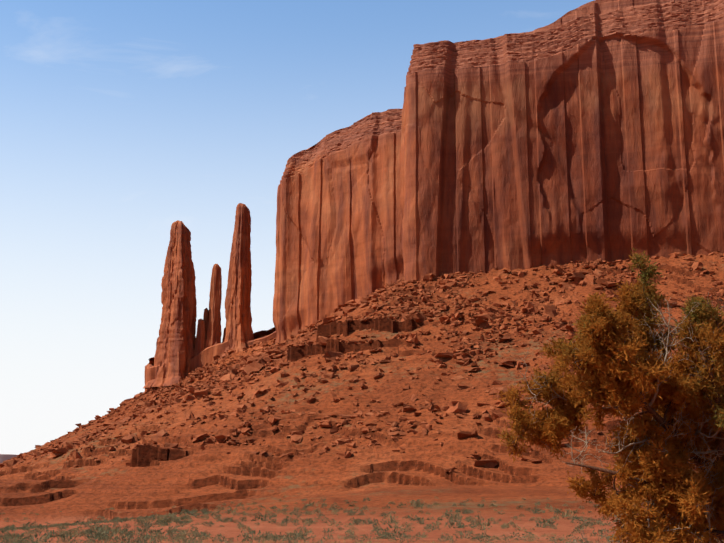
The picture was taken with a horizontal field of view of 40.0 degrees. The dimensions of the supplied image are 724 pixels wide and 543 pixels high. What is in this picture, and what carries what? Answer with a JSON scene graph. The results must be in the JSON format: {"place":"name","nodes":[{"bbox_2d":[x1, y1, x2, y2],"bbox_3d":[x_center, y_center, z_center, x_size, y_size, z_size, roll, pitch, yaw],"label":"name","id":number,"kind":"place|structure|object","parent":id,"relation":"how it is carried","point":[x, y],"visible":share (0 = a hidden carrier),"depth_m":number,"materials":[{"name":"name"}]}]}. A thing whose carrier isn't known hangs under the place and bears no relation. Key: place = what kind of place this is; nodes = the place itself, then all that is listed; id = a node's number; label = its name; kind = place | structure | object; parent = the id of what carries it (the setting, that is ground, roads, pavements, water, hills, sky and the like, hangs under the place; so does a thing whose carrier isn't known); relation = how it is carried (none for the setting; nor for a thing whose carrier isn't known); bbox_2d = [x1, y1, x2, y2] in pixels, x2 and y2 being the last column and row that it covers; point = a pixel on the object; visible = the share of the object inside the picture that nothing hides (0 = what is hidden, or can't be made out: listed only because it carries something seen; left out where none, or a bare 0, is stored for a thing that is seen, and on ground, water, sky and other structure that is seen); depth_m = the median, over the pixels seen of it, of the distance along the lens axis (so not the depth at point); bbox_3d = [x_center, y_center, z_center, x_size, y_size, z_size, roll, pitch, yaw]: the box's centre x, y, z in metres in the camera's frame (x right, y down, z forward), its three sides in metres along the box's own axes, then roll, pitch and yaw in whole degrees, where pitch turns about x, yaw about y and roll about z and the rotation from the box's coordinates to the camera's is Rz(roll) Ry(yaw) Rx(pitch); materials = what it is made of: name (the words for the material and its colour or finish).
{"place":"outdoors","nodes":[
{"label":"outdoors","id":0,"kind":"place"},
{"bbox_2d":[0,454,16,462],"bbox_3d":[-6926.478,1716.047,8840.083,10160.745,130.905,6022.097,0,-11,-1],"label":"distant mesa","id":1,"kind":"structure","parent":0,"point":[4,457],"depth_m":6402.24,"materials":[{"name":"stone"}]},
{"bbox_2d":[0,0,593,454],"label":"sky","id":2,"kind":"structure","parent":0,"point":[122,121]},
{"bbox_2d":[0,252,723,542],"bbox_3d":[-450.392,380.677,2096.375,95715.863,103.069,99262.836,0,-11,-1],"label":"rocky slope","id":3,"kind":"structure","parent":0,"point":[210,477],"depth_m":259.37,"materials":[{"name":"soil"}]},
{"bbox_2d":[143,220,196,388],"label":"spire","id":4,"kind":"structure","parent":3,"relation":"on","point":[175,345],"depth_m":572.09,"materials":[{"name":"brown stone"}]},
{"bbox_2d":[194,319,205,370],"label":"pinnacle","id":5,"kind":"object","parent":3,"relation":"on","point":[200,344],"visible":0.4,"depth_m":569.22,"materials":[{"name":"brown stone"}]},
{"bbox_2d":[203,308,208,338],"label":"pinnacle","id":6,"kind":"object","parent":3,"relation":"on","point":[206,316],"visible":0.21,"depth_m":576.18,"materials":[{"name":"brown stone"}]},
{"bbox_2d":[145,327,276,390],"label":"rock ledge","id":7,"kind":"object","parent":3,"relation":"on","point":[205,356],"visible":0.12,"depth_m":564.46,"materials":[{"name":"brown stone"}]},
{"bbox_2d":[200,264,221,366],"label":"spire","id":8,"kind":"structure","parent":3,"relation":"on","point":[214,333],"depth_m":573.13,"materials":[{"name":"brown stone"}]},
{"bbox_2d":[219,203,253,359],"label":"spire","id":9,"kind":"structure","parent":3,"relation":"on","point":[238,328],"depth_m":570.93,"materials":[{"name":"brown stone"}]},
{"bbox_2d":[244,540,470,542],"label":"grass tufts","id":10,"kind":"object","parent":3,"relation":"on","point":[370,541],"visible":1,"depth_m":38.81,"materials":[{"name":"green plant"}]},
{"bbox_2d":[0,496,719,542],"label":"desert shrubs","id":11,"kind":"object","parent":3,"relation":"on","point":[104,534],"visible":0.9,"depth_m":100.23,"materials":[{"name":"green plant"}]},
{"bbox_2d":[0,251,723,472],"bbox_3d":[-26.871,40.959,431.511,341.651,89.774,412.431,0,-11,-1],"label":"boulders","id":12,"kind":"object","parent":3,"relation":"on","point":[254,361],"visible":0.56,"depth_m":344.92,"materials":[{"name":"brown stone"}]},
{"bbox_2d":[494,248,723,542],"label":"juniper tree","id":13,"kind":"object","parent":3,"relation":"on","point":[700,490],"depth_m":10.78,"materials":[{"name":"plant"}]},
{"bbox_2d":[273,0,723,343],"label":"mesa cliff","id":14,"kind":"structure","parent":0,"point":[591,130],"depth_m":407.77,"materials":[{"name":"brown stone"}]}
]}

